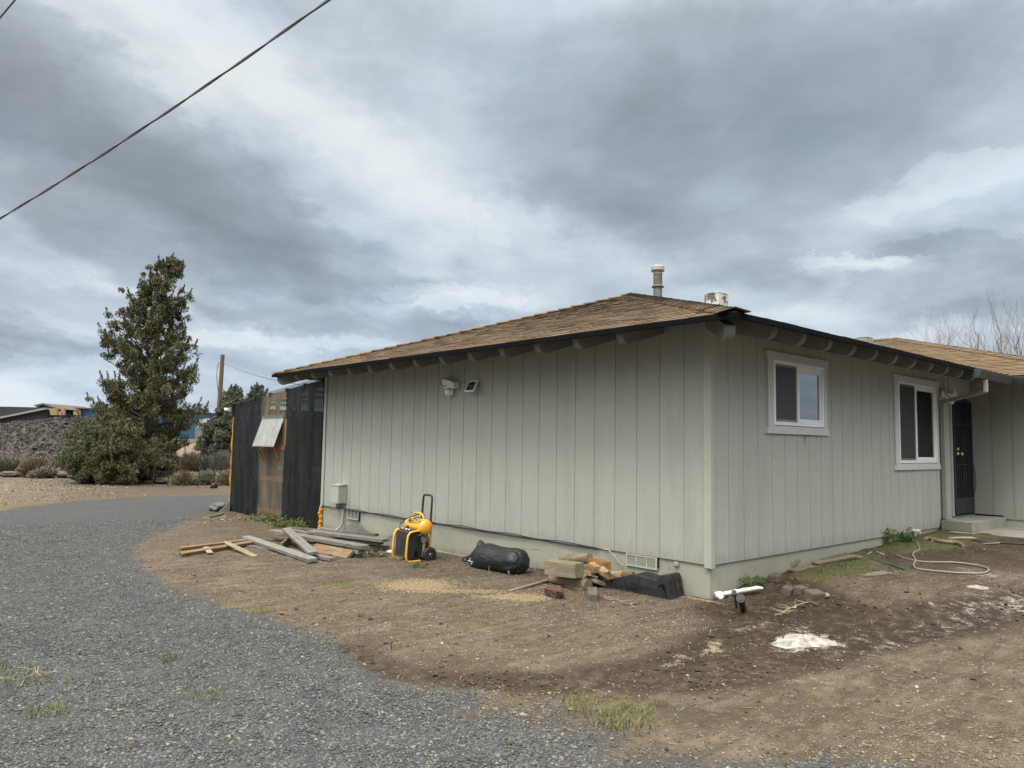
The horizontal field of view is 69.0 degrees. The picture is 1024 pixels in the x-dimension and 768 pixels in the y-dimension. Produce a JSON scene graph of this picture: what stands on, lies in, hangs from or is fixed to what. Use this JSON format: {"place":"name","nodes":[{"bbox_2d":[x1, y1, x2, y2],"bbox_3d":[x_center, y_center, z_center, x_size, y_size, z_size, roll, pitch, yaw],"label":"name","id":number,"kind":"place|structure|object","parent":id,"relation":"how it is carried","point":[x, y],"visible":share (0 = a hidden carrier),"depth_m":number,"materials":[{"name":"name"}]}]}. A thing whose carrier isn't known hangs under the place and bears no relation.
{"place":"outdoors","nodes":[
{"label":"outdoors","id":0,"kind":"place"},
{"bbox_2d":[0,0,330,219],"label":"overhead cable","id":1,"kind":"object","parent":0,"point":[234,66],"visible":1,"depth_m":6.91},
{"bbox_2d":[0,438,1023,767],"bbox_3d":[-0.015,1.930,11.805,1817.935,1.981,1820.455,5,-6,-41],"label":"ground","id":2,"kind":"structure","parent":0,"point":[150,502],"depth_m":5.83,"materials":[{"name":"soil"}]},
{"bbox_2d":[0,471,21,476],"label":"field rock","id":3,"kind":"object","parent":2,"relation":"on","point":[8,474],"visible":1,"depth_m":29.38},
{"bbox_2d":[0,453,23,472],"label":"sagebrush","id":4,"kind":"object","parent":2,"relation":"on","point":[7,463],"visible":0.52,"depth_m":30.64,"materials":[{"name":"plant"}]},
{"bbox_2d":[13,454,58,475],"bbox_3d":[-19.145,3.319,30.033,1.611,0.984,1.555,5,-6,-41],"label":"sagebrush","id":5,"kind":"object","parent":2,"relation":"on","point":[30,464],"visible":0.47,"depth_m":29.69,"materials":[{"name":"plant"}]},
{"bbox_2d":[13,662,63,686],"bbox_3d":[-3.124,1.904,4.928,0.342,0.041,0.445,5,-6,-41],"label":"dead twig","id":6,"kind":"object","parent":2,"relation":"on","point":[44,673],"visible":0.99,"depth_m":4.94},
{"bbox_2d":[0,403,85,423],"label":"modern house","id":7,"kind":"structure","parent":2,"relation":"on","point":[37,412],"depth_m":62.00,"materials":[{"name":"metal"}]},
{"bbox_2d":[0,420,88,460],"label":"rubble berm","id":8,"kind":"structure","parent":2,"relation":"on","point":[30,433],"depth_m":36.18,"materials":[{"name":"stone"}]},
{"bbox_2d":[0,415,172,461],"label":"lava rubble","id":9,"kind":"object","parent":8,"relation":"on","point":[53,421],"visible":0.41,"depth_m":36.60,"materials":[{"name":"stone"}]},
{"bbox_2d":[25,465,64,478],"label":"sagebrush","id":10,"kind":"object","parent":2,"relation":"on","point":[43,472],"visible":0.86,"depth_m":29.18,"materials":[{"name":"plant"}]},
{"bbox_2d":[51,459,67,471],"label":"sagebrush","id":11,"kind":"object","parent":2,"relation":"on","point":[61,466],"visible":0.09,"depth_m":30.29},
{"bbox_2d":[50,416,124,483],"bbox_3d":[-14.987,2.470,26.628,2.408,2.646,2.355,0,-5,17],"label":"juniper shrub","id":12,"kind":"object","parent":2,"relation":"on","point":[74,457],"visible":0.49,"depth_m":26.01,"materials":[{"name":"green plant"}]},
{"bbox_2d":[79,413,163,484],"bbox_3d":[-13.622,2.389,26.083,2.394,2.741,2.285,-1,-5,28],"label":"juniper shrub","id":13,"kind":"object","parent":2,"relation":"on","point":[136,455],"visible":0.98,"depth_m":25.72,"materials":[{"name":"green plant"}]},
{"bbox_2d":[0,479,245,522],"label":"dry scrub","id":14,"kind":"object","parent":2,"relation":"on","point":[90,493],"visible":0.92,"depth_m":21.78,"materials":[{"name":"brown plant"}]},
{"bbox_2d":[0,479,254,526],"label":"field stones","id":15,"kind":"object","parent":2,"relation":"on","point":[239,524],"visible":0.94,"depth_m":22.07,"materials":[{"name":"stone"}]},
{"bbox_2d":[49,408,215,438],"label":"metal building","id":16,"kind":"structure","parent":2,"relation":"on","point":[84,412],"depth_m":66.00,"materials":[{"name":"blue metal"}]},
{"bbox_2d":[64,252,209,460],"bbox_3d":[-14.094,-0.646,28.822,4.960,9.232,4.295,-1,-5,19],"label":"juniper tree","id":17,"kind":"object","parent":2,"relation":"on","point":[148,372],"visible":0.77,"depth_m":28.41,"materials":[{"name":"green plant"}]},
{"bbox_2d":[141,435,181,483],"bbox_3d":[-13.073,2.872,27.561,1.627,2.056,1.490,0,-5,15],"label":"juniper shrub","id":18,"kind":"object","parent":2,"relation":"on","point":[174,466],"visible":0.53,"depth_m":27.33,"materials":[{"name":"green plant"}]},
{"bbox_2d":[154,478,170,483],"bbox_3d":[-12.504,3.524,27.027,0.839,0.232,0.443,3,-6,-10],"label":"field rock","id":19,"kind":"object","parent":2,"relation":"on","point":[162,480],"visible":0.59,"depth_m":26.86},
{"bbox_2d":[167,469,202,485],"bbox_3d":[-11.578,3.389,26.535,1.248,0.761,1.301,5,-6,-41],"label":"sagebrush","id":20,"kind":"object","parent":2,"relation":"on","point":[176,479],"visible":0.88,"depth_m":26.24,"materials":[{"name":"plant"}]},
{"bbox_2d":[176,443,201,456],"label":"dirt bank","id":21,"kind":"structure","parent":2,"relation":"on","point":[189,448],"depth_m":37.46,"materials":[{"name":"soil"}]},
{"bbox_2d":[179,450,202,471],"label":"sagebrush","id":22,"kind":"object","parent":2,"relation":"on","point":[192,458],"visible":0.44,"depth_m":31.75,"materials":[{"name":"plant"}]},
{"bbox_2d":[152,437,230,488],"bbox_3d":[-10.562,2.679,25.226,3.514,1.750,0.044,0,-5,12],"label":"wire fence","id":23,"kind":"object","parent":2,"relation":"on","point":[170,448],"visible":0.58,"depth_m":25.29,"materials":[{"name":"metal"}]},
{"bbox_2d":[195,418,211,438],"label":"shed","id":24,"kind":"structure","parent":2,"relation":"on","point":[198,431],"depth_m":58.00,"materials":[{"name":"white plastic"}]},
{"bbox_2d":[194,453,214,471],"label":"sagebrush","id":25,"kind":"object","parent":2,"relation":"on","point":[205,461],"visible":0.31,"depth_m":31.71,"materials":[{"name":"plant"}]},
{"bbox_2d":[194,468,220,484],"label":"sagebrush","id":26,"kind":"object","parent":2,"relation":"on","point":[207,477],"visible":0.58,"depth_m":26.67,"materials":[{"name":"plant"}]},
{"bbox_2d":[179,539,247,550],"bbox_3d":[-4.589,2.483,11.527,0.062,0.051,1.181,12,3,35],"label":"board","id":27,"kind":"object","parent":2,"relation":"on","point":[189,547],"visible":0.77,"depth_m":11.37,"materials":[{"name":"brown wood"}]},
{"bbox_2d":[179,541,252,556],"bbox_3d":[-4.379,2.444,11.099,0.073,0.051,1.350,18,4,25],"label":"board","id":28,"kind":"object","parent":2,"relation":"on","point":[203,550],"visible":0.9,"depth_m":10.98,"materials":[{"name":"brown wood"}]},
{"bbox_2d":[208,502,226,511],"bbox_3d":[-6.790,2.851,17.297,0.488,0.234,0.576,1,-7,-42],"label":"rock","id":29,"kind":"object","parent":2,"relation":"on","point":[216,506],"visible":0.77,"depth_m":17.10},
{"bbox_2d":[207,449,231,471],"bbox_3d":[-12.047,3.312,31.049,1.267,1.320,1.277,1,-5,6],"label":"sagebrush","id":30,"kind":"object","parent":2,"relation":"on","point":[226,457],"visible":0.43,"depth_m":30.74,"materials":[{"name":"plant"}]},
{"bbox_2d":[216,355,224,406],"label":"utility pole","id":31,"kind":"object","parent":2,"relation":"on","point":[220,384],"visible":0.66,"depth_m":46.90,"materials":[{"name":"brown wood"}]},
{"bbox_2d":[215,468,229,485],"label":"sagebrush","id":32,"kind":"object","parent":2,"relation":"on","point":[225,477],"visible":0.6,"depth_m":26.56,"materials":[{"name":"plant"}]},
{"bbox_2d":[193,383,263,458],"bbox_3d":[-13.124,2.204,36.174,3.879,4.526,4.408,5,-6,-41],"label":"evergreen tree","id":33,"kind":"object","parent":2,"relation":"on","point":[218,428],"visible":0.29,"depth_m":35.39,"materials":[{"name":"green plant"}]},
{"bbox_2d":[224,541,257,556],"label":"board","id":34,"kind":"object","parent":2,"relation":"on","point":[240,549],"visible":1,"depth_m":10.84,"materials":[{"name":"wood"}]},
{"bbox_2d":[244,382,272,408],"bbox_3d":[-12.444,2.172,36.808,2.619,4.616,2.938,-2,-5,34],"label":"evergreen tree","id":35,"kind":"object","parent":2,"relation":"on","point":[256,390],"visible":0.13,"depth_m":36.74,"materials":[{"name":"green plant"}]},
{"bbox_2d":[238,511,286,521],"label":"weed","id":36,"kind":"object","parent":2,"relation":"on","point":[257,517],"visible":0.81,"depth_m":15.11,"materials":[{"name":"green plant"}]},
{"bbox_2d":[222,379,324,528],"bbox_3d":[-4.120,1.532,16.711,3.174,2.940,4.775,5,-6,-41],"label":"shed","id":37,"kind":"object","parent":2,"relation":"on","point":[276,460],"visible":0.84,"depth_m":15.54,"materials":[{"name":"brown wood"}]},
{"bbox_2d":[242,535,317,562],"bbox_3d":[-3.520,2.439,11.113,0.132,0.050,2.894,-3,-2,-37],"label":"board","id":38,"kind":"object","parent":2,"relation":"on","point":[286,551],"visible":0.89,"depth_m":10.80,"materials":[{"name":"grey wood"}]},
{"bbox_2d":[282,527,317,554],"bbox_3d":[-3.186,2.334,11.136,0.132,0.045,2.051,-2,0,-27],"label":"board","id":39,"kind":"object","parent":38,"relation":"on","point":[306,547],"visible":1,"depth_m":10.93,"materials":[{"name":"grey wood"}]},
{"bbox_2d":[280,537,291,546],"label":"board","id":40,"kind":"object","parent":2,"relation":"on","point":[286,542],"visible":0.68,"depth_m":11.65,"materials":[{"name":"brown wood"}]},
{"bbox_2d":[263,515,310,527],"bbox_3d":[-4.231,2.645,14.282,0.923,0.239,0.874,-1,-5,23],"label":"weed","id":41,"kind":"object","parent":2,"relation":"on","point":[292,522],"visible":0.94,"depth_m":14.22,"materials":[{"name":"green plant"}]},
{"bbox_2d":[296,550,336,560],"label":"board","id":42,"kind":"object","parent":2,"relation":"on","point":[325,557],"visible":0.48,"depth_m":10.22,"materials":[{"name":"grey wood"}]},
{"bbox_2d":[313,543,353,558],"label":"board","id":43,"kind":"object","parent":2,"relation":"on","point":[339,552],"visible":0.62,"depth_m":10.70,"materials":[{"name":"brown wood"}]},
{"bbox_2d":[291,527,378,535],"bbox_3d":[-3.032,2.479,12.534,1.893,0.042,0.093,-2,-5,27],"label":"board","id":44,"kind":"object","parent":2,"relation":"on","point":[351,532],"visible":0.71,"depth_m":12.38,"materials":[{"name":"grey wood"}]},
{"bbox_2d":[341,522,396,547],"bbox_3d":[-2.409,2.487,12.393,0.300,0.238,2.100,5,-6,-41],"label":"tarp","id":45,"kind":"object","parent":2,"relation":"on","point":[354,527],"visible":0.31,"depth_m":12.73,"materials":[{"name":"plastic"}]},
{"bbox_2d":[364,548,387,556],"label":"weed","id":46,"kind":"object","parent":2,"relation":"on","point":[378,554],"visible":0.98,"depth_m":10.62,"materials":[{"name":"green plant"}]},
{"bbox_2d":[391,494,436,561],"bbox_3d":[-1.365,2.000,10.393,0.498,0.918,0.526,5,-6,-41],"label":"air compressor","id":47,"kind":"object","parent":2,"relation":"on","point":[413,539],"visible":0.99,"depth_m":10.27,"materials":[{"name":"yellow plastic"}]},
{"bbox_2d":[410,562,428,567],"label":"weed","id":48,"kind":"object","parent":2,"relation":"on","point":[415,565],"visible":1,"depth_m":9.62,"materials":[{"name":"green plant"}]},
{"bbox_2d":[350,575,569,603],"bbox_3d":[-0.586,2.243,8.220,2.673,0.061,1.384,0,-5,17],"label":"pellet spill","id":49,"kind":"object","parent":2,"relation":"on","point":[433,588],"visible":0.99,"depth_m":8.04,"materials":[{"name":"wood"}]},
{"bbox_2d":[462,540,529,575],"bbox_3d":[-0.247,2.216,9.510,0.412,0.390,1.202,5,-6,-41],"label":"stuff sack","id":50,"kind":"object","parent":2,"relation":"on","point":[498,558],"visible":0.94,"depth_m":9.22,"materials":[{"name":"black fabric"}]},
{"bbox_2d":[0,527,992,736],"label":"grass","id":51,"kind":"structure","parent":2,"relation":"on","point":[617,726],"depth_m":4.61,"materials":[{"name":"plant"}]},
{"bbox_2d":[0,534,1021,767],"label":"pebbles","id":52,"kind":"object","parent":2,"relation":"on","point":[573,746],"visible":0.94,"depth_m":4.65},
{"bbox_2d":[0,518,1023,767],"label":"soil crumbs","id":53,"kind":"object","parent":2,"relation":"on","point":[878,580],"visible":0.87,"depth_m":5.94,"materials":[{"name":"soil"}]},
{"bbox_2d":[7,526,1023,732],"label":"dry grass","id":54,"kind":"structure","parent":2,"relation":"on","point":[487,617],"depth_m":6.54,"materials":[{"name":"plant"}]},
{"bbox_2d":[20,545,1022,767],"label":"straw bits","id":55,"kind":"object","parent":2,"relation":"on","point":[650,682],"visible":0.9,"depth_m":4.93,"materials":[{"name":"beige plant"}]},
{"bbox_2d":[507,579,547,591],"bbox_3d":[0.214,2.239,8.304,0.048,0.019,0.830,-2,-5,36],"label":"batten","id":56,"kind":"object","parent":2,"relation":"on","point":[528,585],"visible":0.85,"depth_m":8.23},
{"bbox_2d":[544,584,564,598],"bbox_3d":[0.446,2.150,7.693,0.166,0.143,0.280,3,-5,-23],"label":"lava rock","id":57,"kind":"object","parent":2,"relation":"on","point":[554,591],"visible":1,"depth_m":7.63,"materials":[{"name":"red stone"}]},
{"bbox_2d":[562,585,585,590],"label":"board","id":58,"kind":"object","parent":2,"relation":"on","point":[577,588],"visible":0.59,"depth_m":8.16,"materials":[{"name":"brown wood"}]},
{"bbox_2d":[548,575,592,590],"bbox_3d":[0.647,2.210,8.351,0.134,0.124,0.585,5,-7,-39],"label":"log","id":59,"kind":"object","parent":58,"relation":"on","point":[584,583],"visible":0.72,"depth_m":8.24,"materials":[{"name":"brown wood"}]},
{"bbox_2d":[544,559,583,578],"bbox_3d":[0.578,2.045,8.255,0.432,0.155,0.173,-6,-8,42],"label":"post block","id":60,"kind":"object","parent":59,"relation":"on","point":[565,568],"depth_m":8.17,"materials":[{"name":"brown wood"}]},
{"bbox_2d":[588,587,597,601],"bbox_3d":[0.831,2.169,7.694,0.102,0.075,0.352,1,-3,6],"label":"wood block","id":61,"kind":"object","parent":2,"relation":"on","point":[592,593],"depth_m":7.53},
{"bbox_2d":[166,536,1023,767],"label":"soil clods","id":62,"kind":"object","parent":2,"relation":"on","point":[473,682],"visible":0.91,"depth_m":5.51,"materials":[{"name":"soil"}]},
{"bbox_2d":[601,594,639,607],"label":"dead twig","id":63,"kind":"object","parent":2,"relation":"on","point":[621,601],"visible":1,"depth_m":7.50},
{"bbox_2d":[593,572,684,599],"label":"wheel ramp","id":64,"kind":"structure","parent":2,"relation":"on","point":[672,583],"depth_m":7.89,"materials":[{"name":"black plastic"}]},
{"bbox_2d":[588,576,605,585],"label":"board","id":65,"kind":"object","parent":64,"relation":"on","point":[595,580],"visible":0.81,"depth_m":8.25,"materials":[{"name":"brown wood"}]},
{"bbox_2d":[584,570,595,575],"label":"board","id":66,"kind":"object","parent":65,"relation":"on","point":[587,573],"visible":0.65,"depth_m":8.33,"materials":[{"name":"brown wood"}]},
{"bbox_2d":[584,565,599,572],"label":"board","id":67,"kind":"object","parent":66,"relation":"on","point":[593,569],"visible":0.81,"depth_m":8.31,"materials":[{"name":"brown wood"}]},
{"bbox_2d":[558,553,592,563],"bbox_3d":[0.746,2.067,8.793,0.110,0.118,0.487,5,-16,-39],"label":"log","id":68,"kind":"object","parent":67,"relation":"on","point":[584,557],"visible":0.72,"depth_m":8.69,"materials":[{"name":"brown wood"}]},
{"bbox_2d":[589,562,613,579],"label":"board","id":69,"kind":"object","parent":66,"relation":"on","point":[603,573],"visible":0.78,"depth_m":8.23,"materials":[{"name":"brown wood"}]},
{"bbox_2d":[588,558,610,568],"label":"board","id":70,"kind":"object","parent":69,"relation":"on","point":[604,563],"visible":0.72,"depth_m":8.39,"materials":[{"name":"orange wood"}]},
{"bbox_2d":[271,265,1023,599],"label":"house","id":71,"kind":"structure","parent":2,"relation":"on","point":[711,445],"depth_m":9.69,"materials":[{"name":"paint"}]},
{"bbox_2d":[331,483,347,509],"bbox_3d":[-3.163,2.035,13.426,0.179,0.480,0.460,5,-6,-41],"label":"utility box","id":72,"kind":"object","parent":71,"relation":"attached to","point":[338,493],"visible":1,"depth_m":13.30,"materials":[{"name":"paint"}]},
{"bbox_2d":[441,378,465,395],"bbox_3d":[-0.832,0.029,11.015,0.144,0.289,0.616,5,-6,-41],"label":"floodlight","id":73,"kind":"object","parent":71,"relation":"attached to","point":[450,383],"visible":0.94,"depth_m":11.07,"materials":[{"name":"white plastic"}]},
{"bbox_2d":[464,380,478,391],"bbox_3d":[-0.564,0.033,10.708,0.153,0.167,0.210,5,-6,-41],"label":"solar panel","id":74,"kind":"object","parent":71,"relation":"attached to","point":[471,386],"visible":1,"depth_m":10.68,"materials":[{"name":"black plastic"}]},
{"bbox_2d":[322,505,622,564],"bbox_3d":[-1.144,2.159,11.232,0.044,0.191,7.245,5,-6,-42],"label":"wall cable","id":75,"kind":"object","parent":71,"relation":"attached to","point":[491,531],"depth_m":10.10,"materials":[{"name":"paint"}]},
{"bbox_2d":[764,350,829,435],"bbox_3d":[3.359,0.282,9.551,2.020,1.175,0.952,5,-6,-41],"label":"window","id":76,"kind":"structure","parent":71,"relation":"in","point":[796,385],"depth_m":9.02,"materials":[{"name":"white plastic"}]},
{"bbox_2d":[892,374,940,474],"bbox_3d":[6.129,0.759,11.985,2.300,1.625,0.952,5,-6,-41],"label":"window","id":77,"kind":"structure","parent":71,"relation":"in","point":[915,400],"depth_m":11.44,"materials":[{"name":"white plastic"}]},
{"bbox_2d":[940,389,957,403],"bbox_3d":[7.179,0.204,12.242,0.308,0.249,0.176,5,-6,-41],"label":"porch light","id":78,"kind":"object","parent":71,"relation":"attached to","point":[951,393],"visible":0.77,"depth_m":12.21,"materials":[{"name":"white plastic"}]},
{"bbox_2d":[954,403,969,514],"bbox_3d":[7.654,1.246,12.769,0.900,1.960,0.020,5,-6,-41],"label":"door","id":79,"kind":"structure","parent":71,"relation":"in","point":[959,403],"depth_m":12.84,"materials":[{"name":"paint"}]},
{"bbox_2d":[682,584,750,605],"bbox_3d":[2.370,2.200,8.063,1.386,0.137,0.795,5,-6,-41],"label":"sawdust","id":80,"kind":"object","parent":2,"relation":"on","point":[694,598],"visible":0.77,"depth_m":7.71},
{"bbox_2d":[714,586,762,598],"bbox_3d":[2.355,2.173,7.734,0.511,0.153,0.091,1,-5,-3],"label":"drain pipe","id":81,"kind":"object","parent":2,"relation":"on","point":[719,594],"visible":0.94,"depth_m":7.73,"materials":[{"name":"white plastic"}]},
{"bbox_2d":[736,594,746,611],"bbox_3d":[2.181,2.092,7.058,0.080,0.267,0.432,-1,-5,22],"label":"standpipe","id":82,"kind":"object","parent":2,"relation":"on","point":[740,598],"visible":0.94,"depth_m":6.90,"materials":[{"name":"black plastic"}]},
{"bbox_2d":[738,575,772,585],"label":"weed","id":83,"kind":"object","parent":2,"relation":"on","point":[755,581],"visible":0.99,"depth_m":7.99,"materials":[{"name":"green plant"}]},
{"bbox_2d":[768,572,782,582],"bbox_3d":[2.889,2.124,8.172,0.110,0.085,0.200,-2,-5,34],"label":"brick","id":84,"kind":"object","parent":2,"relation":"on","point":[773,577],"visible":1,"depth_m":8.10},
{"bbox_2d":[781,585,792,594],"bbox_3d":[2.844,2.135,7.671,0.100,0.100,0.140,12,4,43],"label":"brick","id":85,"kind":"object","parent":2,"relation":"on","point":[787,590],"visible":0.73,"depth_m":7.62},
{"bbox_2d":[771,599,820,614],"bbox_3d":[2.727,2.145,7.234,0.639,0.112,0.231,3,-5,-23],"label":"dead root","id":86,"kind":"object","parent":2,"relation":"on","point":[785,610],"visible":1,"depth_m":7.24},
{"bbox_2d":[793,585,807,595],"bbox_3d":[2.945,2.120,7.612,0.130,0.110,0.100,4,3,-36],"label":"brick","id":87,"kind":"object","parent":2,"relation":"on","point":[799,589],"visible":0.79,"depth_m":7.58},
{"bbox_2d":[771,634,838,648],"bbox_3d":[2.376,2.106,6.082,0.520,0.129,0.340,1,-5,0],"label":"powder pile","id":88,"kind":"object","parent":2,"relation":"on","point":[795,641],"visible":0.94,"depth_m":6.02,"materials":[{"name":"white"}]},
{"bbox_2d":[803,589,825,603],"bbox_3d":[3.002,2.119,7.405,0.170,0.130,0.130,3,7,-21],"label":"brick","id":89,"kind":"object","parent":2,"relation":"on","point":[814,595],"visible":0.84,"depth_m":7.36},
{"bbox_2d":[801,555,862,568],"bbox_3d":[3.917,2.172,9.105,1.159,0.022,0.093,1,-4,-34],"label":"board","id":90,"kind":"object","parent":2,"relation":"on","point":[810,566],"visible":0.68,"depth_m":8.96,"materials":[{"name":"wood"}]},
{"bbox_2d":[811,555,858,563],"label":"board","id":91,"kind":"object","parent":90,"relation":"on","point":[834,559],"visible":1,"depth_m":9.04,"materials":[{"name":"wood"}]},
{"bbox_2d":[821,552,849,559],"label":"board","id":92,"kind":"object","parent":2,"relation":"on","point":[840,555],"visible":0.46,"depth_m":9.35,"materials":[{"name":"grey wood"}]},
{"bbox_2d":[861,571,892,575],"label":"board","id":93,"kind":"object","parent":2,"relation":"on","point":[878,573],"visible":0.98,"depth_m":8.47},
{"bbox_2d":[880,525,901,544],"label":"weed","id":94,"kind":"object","parent":2,"relation":"on","point":[891,537],"visible":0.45,"depth_m":10.51,"materials":[{"name":"green plant"}]},
{"bbox_2d":[895,530,918,541],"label":"weed","id":95,"kind":"object","parent":2,"relation":"on","point":[907,537],"visible":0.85,"depth_m":10.65,"materials":[{"name":"green plant"}]},
{"bbox_2d":[896,529,989,573],"bbox_3d":[5.485,2.177,9.926,0.885,0.256,2.750,0,-5,14],"label":"garden hose","id":96,"kind":"object","parent":2,"relation":"on","point":[915,560],"visible":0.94,"depth_m":9.10,"materials":[{"name":"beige rubber"}]},
{"bbox_2d":[922,536,964,546],"bbox_3d":[6.104,2.226,10.540,0.209,0.069,0.653,3,-5,-22],"label":"driftwood","id":97,"kind":"object","parent":2,"relation":"on","point":[943,541],"visible":0.98,"depth_m":10.51,"materials":[{"name":"wood"}]},
{"bbox_2d":[896,280,1023,355],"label":"bare willow","id":98,"kind":"object","parent":2,"relation":"on","point":[1001,342],"visible":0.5,"depth_m":26.19,"materials":[{"name":"brown plant"}]},
{"bbox_2d":[941,515,1005,532],"bbox_3d":[7.580,2.348,12.221,1.670,0.275,0.495,5,-6,-41],"label":"door step","id":99,"kind":"object","parent":2,"relation":"on","point":[975,523],"depth_m":11.87,"materials":[{"name":"concrete"}]},
{"bbox_2d":[972,539,1023,544],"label":"garden hose","id":100,"kind":"object","parent":2,"relation":"on","point":[995,541],"visible":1,"depth_m":10.59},
{"label":"board","id":101,"kind":"object","parent":2,"relation":"on","visible":0},
{"bbox_2d":[369,545,388,549],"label":"board","id":102,"kind":"object","parent":101,"relation":"on","point":[379,547],"visible":0.7,"depth_m":11.09,"materials":[{"name":"grey wood"}]},
{"bbox_2d":[332,538,383,544],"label":"board","id":103,"kind":"object","parent":102,"relation":"on","point":[364,542],"visible":0.59,"depth_m":11.16,"materials":[{"name":"grey wood"}]},
{"bbox_2d":[307,530,388,542],"bbox_3d":[-2.519,2.314,11.359,1.515,0.045,0.173,-1,-5,30],"label":"board","id":104,"kind":"object","parent":103,"relation":"on","point":[351,536],"visible":1,"depth_m":11.27,"materials":[{"name":"grey wood"}]},
{"bbox_2d":[0,518,1023,767],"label":"gravel","id":105,"kind":"structure","parent":0,"point":[500,754],"depth_m":4.49,"materials":[{"name":"gravel"}]},
{"bbox_2d":[0,0,1023,412],"label":"sky","id":106,"kind":"structure","parent":0,"point":[379,174],"materials":[{"name":"grey"}]},
{"bbox_2d":[976,526,1023,538],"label":"path","id":107,"kind":"structure","parent":0,"point":[1009,531],"depth_m":11.66,"materials":[{"name":"concrete"}]},
{"label":"board","id":108,"kind":"object","parent":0,"visible":0},
{"bbox_2d":[322,543,363,553],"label":"board","id":109,"kind":"object","parent":108,"relation":"on","point":[357,551],"visible":0.42,"depth_m":10.53,"materials":[{"name":"grey wood"}]},
{"bbox_2d":[268,529,368,549],"bbox_3d":[-3.000,2.353,11.346,2.645,0.055,0.143,-4,-4,44],"label":"board","id":110,"kind":"object","parent":109,"relation":"on","point":[343,543],"visible":0.88,"depth_m":11.03,"materials":[{"name":"grey wood"}]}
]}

